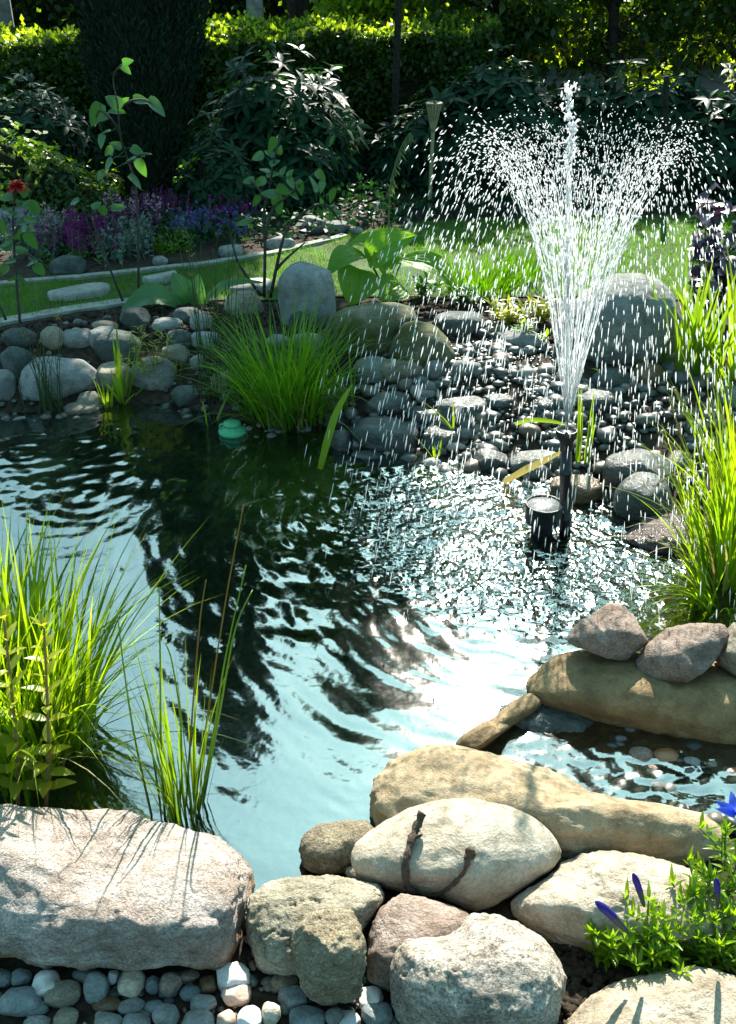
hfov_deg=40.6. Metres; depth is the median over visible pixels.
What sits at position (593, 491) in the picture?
rock
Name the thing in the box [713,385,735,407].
rock
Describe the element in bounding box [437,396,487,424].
rock
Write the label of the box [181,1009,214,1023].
cobble
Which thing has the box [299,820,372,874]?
rock
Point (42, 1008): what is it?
cobble
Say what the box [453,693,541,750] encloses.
rock
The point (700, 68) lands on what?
tree
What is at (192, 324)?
rock
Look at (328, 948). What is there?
rock
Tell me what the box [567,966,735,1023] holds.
boulder
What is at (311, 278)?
boulder
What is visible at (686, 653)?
rock
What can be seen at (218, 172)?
rhododendron
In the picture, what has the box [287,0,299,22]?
tree
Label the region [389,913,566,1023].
boulder
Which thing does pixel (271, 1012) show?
cobble
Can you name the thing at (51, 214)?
flower clump
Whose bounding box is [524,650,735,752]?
boulder
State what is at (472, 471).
gravel
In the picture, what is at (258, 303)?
rock
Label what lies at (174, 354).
rock
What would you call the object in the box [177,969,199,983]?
cobble
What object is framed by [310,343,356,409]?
iris plant
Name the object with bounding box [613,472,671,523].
rock
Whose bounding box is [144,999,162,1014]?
cobble
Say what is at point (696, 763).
pebble
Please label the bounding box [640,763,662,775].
pebble
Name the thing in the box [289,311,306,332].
rock
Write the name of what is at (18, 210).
rock
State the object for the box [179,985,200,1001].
cobble
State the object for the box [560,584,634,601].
floating reed
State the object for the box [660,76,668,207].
wooden post
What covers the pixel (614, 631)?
rock
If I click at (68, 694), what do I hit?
sedge clump
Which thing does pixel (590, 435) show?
iris plant
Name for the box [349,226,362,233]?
rock
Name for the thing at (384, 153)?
rhododendron
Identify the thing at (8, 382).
rock
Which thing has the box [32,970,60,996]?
cobble
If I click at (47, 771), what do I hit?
leafy stalk
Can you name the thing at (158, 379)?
rock
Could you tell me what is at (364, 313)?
boulder
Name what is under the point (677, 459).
rock
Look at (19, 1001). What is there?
cobble
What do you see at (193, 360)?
rock
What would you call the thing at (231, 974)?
cobble
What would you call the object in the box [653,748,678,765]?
pebble
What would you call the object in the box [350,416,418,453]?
rock
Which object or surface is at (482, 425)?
rock
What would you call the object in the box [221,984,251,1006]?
cobble
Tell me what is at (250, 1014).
cobble
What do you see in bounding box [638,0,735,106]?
tree
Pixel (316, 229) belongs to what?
rock
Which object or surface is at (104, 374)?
rock
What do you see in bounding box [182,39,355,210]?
rhododendron
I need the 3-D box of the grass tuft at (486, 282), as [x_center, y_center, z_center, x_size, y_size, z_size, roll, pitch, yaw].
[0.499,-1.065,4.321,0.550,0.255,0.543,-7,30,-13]
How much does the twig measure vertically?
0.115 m
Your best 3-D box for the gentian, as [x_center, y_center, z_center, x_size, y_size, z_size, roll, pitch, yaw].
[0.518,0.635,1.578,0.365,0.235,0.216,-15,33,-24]
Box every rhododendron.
[0,69,117,179]
[164,110,263,213]
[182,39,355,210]
[290,61,371,191]
[363,101,433,187]
[405,43,561,197]
[536,74,608,185]
[548,58,735,200]
[653,62,735,204]
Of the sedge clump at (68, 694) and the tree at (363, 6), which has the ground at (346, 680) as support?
the tree at (363, 6)
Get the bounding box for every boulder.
[0,804,255,970]
[18,356,98,400]
[278,261,335,327]
[324,302,416,357]
[351,798,561,910]
[369,744,729,866]
[388,320,454,365]
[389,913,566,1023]
[511,850,734,953]
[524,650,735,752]
[555,273,680,364]
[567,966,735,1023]
[621,513,707,562]
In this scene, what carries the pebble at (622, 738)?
on the gravel
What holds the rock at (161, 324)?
on the ground at (346, 680)
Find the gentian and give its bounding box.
[582,791,735,976]
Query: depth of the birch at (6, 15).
9.35 m
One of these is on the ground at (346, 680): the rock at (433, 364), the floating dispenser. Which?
the rock at (433, 364)
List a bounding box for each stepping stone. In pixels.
[47,282,110,300]
[142,270,176,283]
[227,278,271,294]
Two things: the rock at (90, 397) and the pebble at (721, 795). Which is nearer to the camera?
the pebble at (721, 795)
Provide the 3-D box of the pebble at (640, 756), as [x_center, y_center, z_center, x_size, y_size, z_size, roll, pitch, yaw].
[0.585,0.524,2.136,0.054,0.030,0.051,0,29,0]
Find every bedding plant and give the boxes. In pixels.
[410,271,443,299]
[446,282,492,308]
[482,294,543,324]
[510,317,548,339]
[526,292,559,323]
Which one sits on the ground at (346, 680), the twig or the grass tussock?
the grass tussock
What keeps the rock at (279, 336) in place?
on the ground at (346, 680)
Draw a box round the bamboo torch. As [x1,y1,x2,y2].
[425,101,442,213]
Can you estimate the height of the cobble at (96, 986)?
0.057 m
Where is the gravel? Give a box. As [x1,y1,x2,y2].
[0,315,735,1023]
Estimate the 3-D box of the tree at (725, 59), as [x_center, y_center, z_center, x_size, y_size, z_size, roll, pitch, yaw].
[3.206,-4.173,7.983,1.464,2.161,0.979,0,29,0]
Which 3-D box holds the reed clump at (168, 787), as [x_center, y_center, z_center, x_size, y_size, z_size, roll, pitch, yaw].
[-0.334,0.348,1.870,0.318,0.689,0.306,-18,34,-28]
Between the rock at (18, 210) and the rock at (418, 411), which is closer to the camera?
the rock at (418, 411)
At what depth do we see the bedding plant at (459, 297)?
4.18 m
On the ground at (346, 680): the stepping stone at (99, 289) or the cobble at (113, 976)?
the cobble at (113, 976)
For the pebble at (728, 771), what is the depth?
2.09 m
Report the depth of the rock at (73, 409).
3.71 m
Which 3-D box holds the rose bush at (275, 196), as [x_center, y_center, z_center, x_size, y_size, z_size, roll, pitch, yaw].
[-0.346,-1.218,4.150,0.479,0.651,0.112,0,29,0]
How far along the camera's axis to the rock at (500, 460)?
3.29 m
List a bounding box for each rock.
[0,206,43,237]
[0,327,37,347]
[0,346,32,379]
[0,369,16,400]
[0,412,10,418]
[11,416,28,424]
[40,326,63,349]
[49,255,86,275]
[63,328,89,347]
[63,402,99,417]
[76,391,102,403]
[89,326,114,347]
[91,320,118,328]
[93,329,141,362]
[97,361,129,392]
[120,307,150,330]
[129,356,174,390]
[151,317,182,332]
[153,256,167,264]
[160,344,189,363]
[167,329,192,348]
[170,385,199,406]
[172,307,200,323]
[190,313,212,330]
[190,354,204,369]
[191,331,219,348]
[210,371,232,390]
[218,244,242,256]
[224,290,264,315]
[245,874,384,976]
[266,235,295,249]
[267,334,290,350]
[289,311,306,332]
[291,907,366,1005]
[292,332,324,348]
[299,215,326,232]
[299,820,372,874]
[322,220,349,233]
[322,410,345,426]
[323,388,349,410]
[331,429,352,454]
[345,866,365,881]
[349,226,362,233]
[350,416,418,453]
[350,450,381,464]
[352,356,386,382]
[364,391,410,415]
[366,893,468,991]
[380,358,423,381]
[409,405,428,423]
[410,385,436,398]
[422,425,458,450]
[423,360,444,374]
[432,311,484,335]
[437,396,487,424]
[450,360,481,377]
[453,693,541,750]
[471,423,503,432]
[473,448,507,472]
[482,393,513,409]
[492,700,598,745]
[501,330,540,347]
[508,450,559,472]
[532,396,556,410]
[549,474,603,506]
[567,603,648,660]
[576,388,616,412]
[591,367,629,387]
[602,448,673,490]
[605,413,619,424]
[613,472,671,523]
[634,362,663,385]
[635,623,729,682]
[667,450,693,472]
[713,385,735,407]
[716,622,735,675]
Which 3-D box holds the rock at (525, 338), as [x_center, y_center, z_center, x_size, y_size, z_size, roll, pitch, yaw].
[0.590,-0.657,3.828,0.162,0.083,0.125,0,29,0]
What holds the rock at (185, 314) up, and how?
on the ground at (346, 680)
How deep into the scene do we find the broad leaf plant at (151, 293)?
4.21 m
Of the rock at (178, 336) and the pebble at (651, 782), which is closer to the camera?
the pebble at (651, 782)
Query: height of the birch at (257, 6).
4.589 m
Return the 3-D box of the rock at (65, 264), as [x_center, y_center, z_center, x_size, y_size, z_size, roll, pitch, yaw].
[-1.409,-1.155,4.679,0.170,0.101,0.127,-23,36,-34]
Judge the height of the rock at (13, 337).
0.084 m
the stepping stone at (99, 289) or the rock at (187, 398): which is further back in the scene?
the stepping stone at (99, 289)
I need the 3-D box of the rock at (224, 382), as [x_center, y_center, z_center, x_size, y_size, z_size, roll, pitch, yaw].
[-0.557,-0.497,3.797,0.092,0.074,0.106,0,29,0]
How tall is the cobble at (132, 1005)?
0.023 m
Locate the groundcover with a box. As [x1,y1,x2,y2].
[0,143,734,256]
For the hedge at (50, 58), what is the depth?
6.60 m
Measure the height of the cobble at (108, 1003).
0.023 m
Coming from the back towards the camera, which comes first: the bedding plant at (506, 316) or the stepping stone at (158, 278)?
the stepping stone at (158, 278)
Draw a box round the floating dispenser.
[218,419,245,441]
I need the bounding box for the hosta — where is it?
[327,132,457,305]
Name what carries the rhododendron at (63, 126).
on the ground at (346, 680)
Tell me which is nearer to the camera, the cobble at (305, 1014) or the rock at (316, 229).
the cobble at (305, 1014)
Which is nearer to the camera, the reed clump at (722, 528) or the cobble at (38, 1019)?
the cobble at (38, 1019)
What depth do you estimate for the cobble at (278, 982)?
1.60 m
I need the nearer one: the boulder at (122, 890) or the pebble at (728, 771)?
the boulder at (122, 890)
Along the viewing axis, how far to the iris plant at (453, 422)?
3.39 m
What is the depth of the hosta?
4.18 m
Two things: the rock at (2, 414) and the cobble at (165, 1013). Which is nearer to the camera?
the cobble at (165, 1013)
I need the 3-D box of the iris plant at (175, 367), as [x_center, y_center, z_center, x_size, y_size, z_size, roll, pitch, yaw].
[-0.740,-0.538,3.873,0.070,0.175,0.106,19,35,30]
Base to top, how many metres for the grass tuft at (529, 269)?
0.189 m
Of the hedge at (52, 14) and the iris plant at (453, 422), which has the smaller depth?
the iris plant at (453, 422)
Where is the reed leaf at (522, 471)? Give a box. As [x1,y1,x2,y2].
[503,451,559,483]
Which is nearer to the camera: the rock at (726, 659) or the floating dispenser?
the rock at (726, 659)
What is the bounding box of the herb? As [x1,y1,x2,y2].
[117,325,174,377]
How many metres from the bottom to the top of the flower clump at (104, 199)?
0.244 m
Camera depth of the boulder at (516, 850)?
1.72 m
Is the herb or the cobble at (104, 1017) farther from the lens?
the herb
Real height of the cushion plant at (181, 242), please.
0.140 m
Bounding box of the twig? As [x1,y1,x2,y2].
[401,810,475,896]
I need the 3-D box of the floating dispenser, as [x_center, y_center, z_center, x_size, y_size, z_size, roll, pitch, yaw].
[-0.484,-0.279,3.558,0.100,0.093,0.100,0,29,0]
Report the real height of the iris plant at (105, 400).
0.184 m
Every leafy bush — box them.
[79,159,133,210]
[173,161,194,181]
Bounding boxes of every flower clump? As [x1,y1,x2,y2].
[14,200,139,270]
[40,201,79,257]
[92,186,169,236]
[104,184,215,238]
[169,200,221,245]
[199,192,258,234]
[221,202,254,243]
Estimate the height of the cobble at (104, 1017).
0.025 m
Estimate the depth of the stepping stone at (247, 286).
4.38 m
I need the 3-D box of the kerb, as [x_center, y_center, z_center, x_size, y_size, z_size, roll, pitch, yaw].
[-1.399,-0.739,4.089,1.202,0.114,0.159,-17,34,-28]
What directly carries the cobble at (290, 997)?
on the ground at (346, 680)
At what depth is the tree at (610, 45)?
7.35 m
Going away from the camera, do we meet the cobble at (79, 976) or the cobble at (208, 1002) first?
the cobble at (208, 1002)
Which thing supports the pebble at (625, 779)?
on the gravel
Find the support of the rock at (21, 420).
on the ground at (346, 680)
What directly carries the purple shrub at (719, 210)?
on the ground at (346, 680)
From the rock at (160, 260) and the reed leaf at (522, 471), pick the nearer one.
the reed leaf at (522, 471)
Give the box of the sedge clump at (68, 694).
[0,496,266,810]
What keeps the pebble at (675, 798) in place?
on the ground at (346, 680)
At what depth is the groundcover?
5.67 m
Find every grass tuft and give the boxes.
[423,230,543,301]
[485,235,557,284]
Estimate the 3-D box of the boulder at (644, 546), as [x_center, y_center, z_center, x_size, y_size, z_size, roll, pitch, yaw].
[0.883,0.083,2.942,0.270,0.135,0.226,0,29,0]
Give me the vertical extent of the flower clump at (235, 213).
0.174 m
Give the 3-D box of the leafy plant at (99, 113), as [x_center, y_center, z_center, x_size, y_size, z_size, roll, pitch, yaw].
[-1.010,-1.315,4.035,0.418,0.967,0.098,0,29,0]
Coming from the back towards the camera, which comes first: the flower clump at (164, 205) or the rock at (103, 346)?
the flower clump at (164, 205)
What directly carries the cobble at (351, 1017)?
on the ground at (346, 680)
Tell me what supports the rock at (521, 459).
on the ground at (346, 680)
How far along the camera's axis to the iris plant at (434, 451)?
3.33 m
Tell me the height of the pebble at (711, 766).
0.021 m
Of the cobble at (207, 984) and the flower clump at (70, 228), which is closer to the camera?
the cobble at (207, 984)
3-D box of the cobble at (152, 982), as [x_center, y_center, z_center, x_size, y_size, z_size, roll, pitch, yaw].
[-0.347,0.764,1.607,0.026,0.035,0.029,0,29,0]
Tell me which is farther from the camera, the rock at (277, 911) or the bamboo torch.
the bamboo torch
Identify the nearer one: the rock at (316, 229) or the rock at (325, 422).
the rock at (325, 422)
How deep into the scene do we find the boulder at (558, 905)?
1.66 m
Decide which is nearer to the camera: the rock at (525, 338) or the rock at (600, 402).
the rock at (600, 402)
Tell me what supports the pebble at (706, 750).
on the gravel
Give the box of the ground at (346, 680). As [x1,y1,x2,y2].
[0,164,735,1023]
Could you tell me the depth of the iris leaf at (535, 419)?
3.28 m
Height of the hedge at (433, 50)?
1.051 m
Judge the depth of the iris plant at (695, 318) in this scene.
3.50 m
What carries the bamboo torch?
on the ground at (346, 680)
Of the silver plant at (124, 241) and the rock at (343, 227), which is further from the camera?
the rock at (343, 227)
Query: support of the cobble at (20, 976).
on the ground at (346, 680)
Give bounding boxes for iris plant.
[90,371,115,411]
[105,324,146,405]
[173,356,183,378]
[202,366,247,428]
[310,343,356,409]
[413,435,442,459]
[424,403,454,429]
[575,387,596,468]
[637,240,735,386]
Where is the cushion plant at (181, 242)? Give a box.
[146,226,195,254]
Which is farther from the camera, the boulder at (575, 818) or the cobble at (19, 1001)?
the boulder at (575, 818)
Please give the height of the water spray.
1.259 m
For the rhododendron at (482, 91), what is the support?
on the ground at (346, 680)
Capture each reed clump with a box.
[100,505,252,830]
[582,335,735,628]
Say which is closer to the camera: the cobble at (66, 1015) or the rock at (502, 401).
the cobble at (66, 1015)
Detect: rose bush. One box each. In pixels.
[0,179,44,323]
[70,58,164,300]
[229,136,341,297]
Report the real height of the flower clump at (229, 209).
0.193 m
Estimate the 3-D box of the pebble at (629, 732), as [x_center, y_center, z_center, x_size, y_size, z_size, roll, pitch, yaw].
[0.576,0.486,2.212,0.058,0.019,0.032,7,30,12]
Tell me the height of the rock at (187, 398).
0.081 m
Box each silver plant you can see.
[0,207,66,266]
[94,211,185,267]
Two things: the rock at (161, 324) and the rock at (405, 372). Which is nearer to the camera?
the rock at (405, 372)
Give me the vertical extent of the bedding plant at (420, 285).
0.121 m
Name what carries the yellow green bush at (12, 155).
on the ground at (346, 680)
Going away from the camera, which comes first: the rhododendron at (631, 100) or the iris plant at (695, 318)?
the iris plant at (695, 318)
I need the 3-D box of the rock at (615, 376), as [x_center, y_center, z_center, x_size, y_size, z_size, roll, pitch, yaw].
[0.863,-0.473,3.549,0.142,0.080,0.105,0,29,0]
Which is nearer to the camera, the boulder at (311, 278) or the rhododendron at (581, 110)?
the boulder at (311, 278)
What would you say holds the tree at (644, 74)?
on the ground at (346, 680)
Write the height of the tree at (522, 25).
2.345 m
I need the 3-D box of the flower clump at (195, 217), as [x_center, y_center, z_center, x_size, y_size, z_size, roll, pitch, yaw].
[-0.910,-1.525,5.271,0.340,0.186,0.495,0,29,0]
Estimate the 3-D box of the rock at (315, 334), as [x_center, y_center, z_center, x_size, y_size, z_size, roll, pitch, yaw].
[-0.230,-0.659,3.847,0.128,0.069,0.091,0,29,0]
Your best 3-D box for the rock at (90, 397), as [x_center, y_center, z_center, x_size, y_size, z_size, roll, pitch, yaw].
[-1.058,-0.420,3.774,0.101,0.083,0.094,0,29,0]
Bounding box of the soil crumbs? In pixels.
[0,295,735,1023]
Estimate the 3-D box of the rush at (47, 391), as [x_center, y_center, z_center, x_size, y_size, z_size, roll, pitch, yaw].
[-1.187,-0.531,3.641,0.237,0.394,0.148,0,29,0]
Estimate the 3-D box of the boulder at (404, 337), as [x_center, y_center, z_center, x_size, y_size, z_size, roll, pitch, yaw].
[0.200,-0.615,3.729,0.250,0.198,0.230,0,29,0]
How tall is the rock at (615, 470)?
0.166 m
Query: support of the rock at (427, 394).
on the ground at (346, 680)
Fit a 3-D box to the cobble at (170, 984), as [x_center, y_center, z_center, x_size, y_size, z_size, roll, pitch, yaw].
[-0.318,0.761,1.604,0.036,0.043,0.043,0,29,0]
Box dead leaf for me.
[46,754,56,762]
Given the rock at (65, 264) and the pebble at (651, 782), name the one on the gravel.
the pebble at (651, 782)
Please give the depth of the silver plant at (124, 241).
4.90 m
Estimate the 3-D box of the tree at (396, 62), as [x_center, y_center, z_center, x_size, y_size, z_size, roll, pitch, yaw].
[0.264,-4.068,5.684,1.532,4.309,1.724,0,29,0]
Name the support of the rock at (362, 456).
on the ground at (346, 680)
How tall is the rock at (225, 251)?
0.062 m
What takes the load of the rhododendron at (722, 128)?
on the ground at (346, 680)
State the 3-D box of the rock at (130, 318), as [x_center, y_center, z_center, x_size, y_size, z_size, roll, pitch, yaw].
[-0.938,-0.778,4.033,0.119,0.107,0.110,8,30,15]
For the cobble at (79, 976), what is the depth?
1.62 m
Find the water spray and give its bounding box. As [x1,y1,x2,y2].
[304,81,735,656]
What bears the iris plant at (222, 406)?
on the ground at (346, 680)
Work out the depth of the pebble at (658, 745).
2.17 m
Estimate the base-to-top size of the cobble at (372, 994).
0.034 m
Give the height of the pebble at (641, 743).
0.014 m
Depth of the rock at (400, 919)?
1.60 m
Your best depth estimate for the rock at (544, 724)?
2.21 m
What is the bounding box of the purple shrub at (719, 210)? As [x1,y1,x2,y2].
[683,182,735,320]
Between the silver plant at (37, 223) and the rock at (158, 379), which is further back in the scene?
the silver plant at (37, 223)
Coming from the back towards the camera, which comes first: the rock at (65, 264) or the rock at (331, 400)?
the rock at (65, 264)
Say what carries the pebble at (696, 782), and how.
on the ground at (346, 680)
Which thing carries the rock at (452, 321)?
on the ground at (346, 680)
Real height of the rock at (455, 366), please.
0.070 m
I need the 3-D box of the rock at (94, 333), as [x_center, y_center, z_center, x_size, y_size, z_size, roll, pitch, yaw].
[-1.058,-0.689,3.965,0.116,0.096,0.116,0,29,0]
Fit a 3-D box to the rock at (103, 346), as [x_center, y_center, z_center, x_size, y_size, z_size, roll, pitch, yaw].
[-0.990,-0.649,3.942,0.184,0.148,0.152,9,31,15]
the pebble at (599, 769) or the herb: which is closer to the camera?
the pebble at (599, 769)
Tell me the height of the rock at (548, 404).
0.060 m
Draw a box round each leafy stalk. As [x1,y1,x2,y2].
[0,602,51,805]
[19,609,75,806]
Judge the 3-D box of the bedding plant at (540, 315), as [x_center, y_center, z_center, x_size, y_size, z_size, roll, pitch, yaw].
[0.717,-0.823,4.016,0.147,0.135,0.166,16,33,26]
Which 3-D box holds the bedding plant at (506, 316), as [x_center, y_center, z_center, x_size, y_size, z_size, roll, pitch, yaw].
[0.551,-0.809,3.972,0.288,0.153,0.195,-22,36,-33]
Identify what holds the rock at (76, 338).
on the ground at (346, 680)
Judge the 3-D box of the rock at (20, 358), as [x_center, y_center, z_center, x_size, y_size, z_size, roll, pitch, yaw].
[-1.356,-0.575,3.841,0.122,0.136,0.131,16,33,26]
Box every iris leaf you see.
[317,384,352,469]
[515,417,568,425]
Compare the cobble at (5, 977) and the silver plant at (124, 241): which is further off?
the silver plant at (124, 241)
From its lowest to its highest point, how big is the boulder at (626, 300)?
0.364 m
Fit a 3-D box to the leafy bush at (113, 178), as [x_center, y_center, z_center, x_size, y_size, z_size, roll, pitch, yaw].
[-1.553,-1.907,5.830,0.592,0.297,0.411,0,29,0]
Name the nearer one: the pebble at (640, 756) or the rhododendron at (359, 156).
the pebble at (640, 756)
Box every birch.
[0,0,14,27]
[246,0,263,22]
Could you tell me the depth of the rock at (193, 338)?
3.91 m
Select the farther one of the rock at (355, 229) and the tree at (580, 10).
the tree at (580, 10)
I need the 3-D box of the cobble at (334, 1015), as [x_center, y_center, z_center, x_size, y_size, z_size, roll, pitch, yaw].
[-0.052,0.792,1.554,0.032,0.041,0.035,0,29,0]
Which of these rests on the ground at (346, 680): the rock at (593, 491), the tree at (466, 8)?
the tree at (466, 8)
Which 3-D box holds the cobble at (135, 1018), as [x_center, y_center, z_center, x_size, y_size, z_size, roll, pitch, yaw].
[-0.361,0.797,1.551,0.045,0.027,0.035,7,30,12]
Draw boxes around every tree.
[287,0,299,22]
[300,0,309,20]
[303,0,464,25]
[367,0,528,19]
[391,0,401,129]
[419,0,583,78]
[470,0,625,87]
[532,0,722,96]
[587,0,715,91]
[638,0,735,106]
[675,0,735,89]
[686,35,705,94]
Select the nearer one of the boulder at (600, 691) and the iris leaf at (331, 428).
the boulder at (600, 691)
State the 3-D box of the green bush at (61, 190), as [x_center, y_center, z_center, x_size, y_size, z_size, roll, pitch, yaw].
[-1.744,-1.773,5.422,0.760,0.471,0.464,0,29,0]
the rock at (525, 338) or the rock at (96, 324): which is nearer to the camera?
the rock at (525, 338)
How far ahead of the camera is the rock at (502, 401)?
3.48 m
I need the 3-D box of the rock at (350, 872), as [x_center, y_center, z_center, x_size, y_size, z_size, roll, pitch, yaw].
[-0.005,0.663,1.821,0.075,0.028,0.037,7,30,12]
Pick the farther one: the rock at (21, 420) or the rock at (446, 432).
the rock at (21, 420)
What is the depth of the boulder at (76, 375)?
3.75 m
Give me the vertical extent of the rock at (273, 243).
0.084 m
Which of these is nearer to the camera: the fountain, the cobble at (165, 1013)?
the cobble at (165, 1013)
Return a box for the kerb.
[0,298,150,326]
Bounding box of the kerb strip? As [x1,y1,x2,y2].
[0,233,347,286]
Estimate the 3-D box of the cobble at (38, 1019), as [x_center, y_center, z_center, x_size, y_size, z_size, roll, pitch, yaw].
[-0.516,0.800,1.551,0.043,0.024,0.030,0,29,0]
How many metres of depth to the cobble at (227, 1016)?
1.54 m
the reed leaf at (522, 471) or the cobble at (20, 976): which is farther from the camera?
the reed leaf at (522, 471)
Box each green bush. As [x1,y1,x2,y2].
[0,105,88,209]
[0,141,118,229]
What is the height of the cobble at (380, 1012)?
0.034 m
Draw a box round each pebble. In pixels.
[586,763,617,775]
[609,735,629,742]
[614,727,639,736]
[620,778,636,784]
[628,747,652,765]
[631,739,649,746]
[639,778,668,789]
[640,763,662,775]
[653,742,672,748]
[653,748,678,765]
[665,793,691,803]
[682,757,702,770]
[688,776,709,788]
[696,745,714,755]
[701,760,722,772]
[713,790,735,802]
[721,765,735,779]
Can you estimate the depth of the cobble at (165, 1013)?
1.55 m
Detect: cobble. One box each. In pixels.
[0,968,11,988]
[0,986,42,1016]
[11,968,32,985]
[23,1015,51,1023]
[26,1000,48,1017]
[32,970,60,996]
[43,980,81,1008]
[53,1007,78,1023]
[72,969,97,983]
[83,971,109,1003]
[91,995,120,1012]
[94,1011,122,1023]
[107,970,119,985]
[117,970,146,997]
[117,997,144,1014]
[122,1013,150,1023]
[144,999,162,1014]
[145,975,159,994]
[151,1003,179,1023]
[159,972,182,997]
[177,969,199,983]
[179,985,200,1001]
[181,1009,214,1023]
[190,994,216,1010]
[199,975,216,993]
[216,961,249,990]
[217,1009,235,1023]
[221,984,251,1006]
[236,1005,261,1023]
[262,1001,280,1023]
[270,974,297,992]
[278,985,306,1009]
[289,1005,324,1023]
[325,1007,343,1023]
[339,1010,360,1023]
[359,986,383,1008]
[361,1001,392,1023]
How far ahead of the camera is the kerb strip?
4.71 m
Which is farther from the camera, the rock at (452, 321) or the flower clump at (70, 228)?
the flower clump at (70, 228)
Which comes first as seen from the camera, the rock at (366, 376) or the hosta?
the rock at (366, 376)
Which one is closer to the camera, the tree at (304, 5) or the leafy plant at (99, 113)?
the leafy plant at (99, 113)
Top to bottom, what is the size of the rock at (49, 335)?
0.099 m
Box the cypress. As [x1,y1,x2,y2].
[73,0,211,210]
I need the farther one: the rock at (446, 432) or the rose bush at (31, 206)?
the rose bush at (31, 206)
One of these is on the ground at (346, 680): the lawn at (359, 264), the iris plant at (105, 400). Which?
the lawn at (359, 264)
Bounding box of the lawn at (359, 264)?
[0,214,735,317]
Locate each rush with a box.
[0,309,64,417]
[175,233,258,406]
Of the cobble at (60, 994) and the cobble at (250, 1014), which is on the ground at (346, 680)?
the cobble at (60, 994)
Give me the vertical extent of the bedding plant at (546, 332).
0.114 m
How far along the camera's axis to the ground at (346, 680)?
3.25 m
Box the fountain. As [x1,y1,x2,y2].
[523,425,577,619]
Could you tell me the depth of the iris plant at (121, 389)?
3.77 m
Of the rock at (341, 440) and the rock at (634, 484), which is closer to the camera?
the rock at (634, 484)
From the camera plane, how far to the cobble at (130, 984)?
1.59 m
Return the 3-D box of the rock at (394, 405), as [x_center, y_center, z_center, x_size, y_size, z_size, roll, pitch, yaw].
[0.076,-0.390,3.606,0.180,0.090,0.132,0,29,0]
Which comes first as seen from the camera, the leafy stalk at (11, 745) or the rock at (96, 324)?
the leafy stalk at (11, 745)
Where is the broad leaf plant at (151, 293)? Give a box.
[121,272,263,310]
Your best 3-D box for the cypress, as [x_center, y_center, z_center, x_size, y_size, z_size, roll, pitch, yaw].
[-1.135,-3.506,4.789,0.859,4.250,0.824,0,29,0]
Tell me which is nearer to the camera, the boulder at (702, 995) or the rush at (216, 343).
the boulder at (702, 995)
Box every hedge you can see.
[0,0,240,166]
[10,0,735,69]
[199,1,504,153]

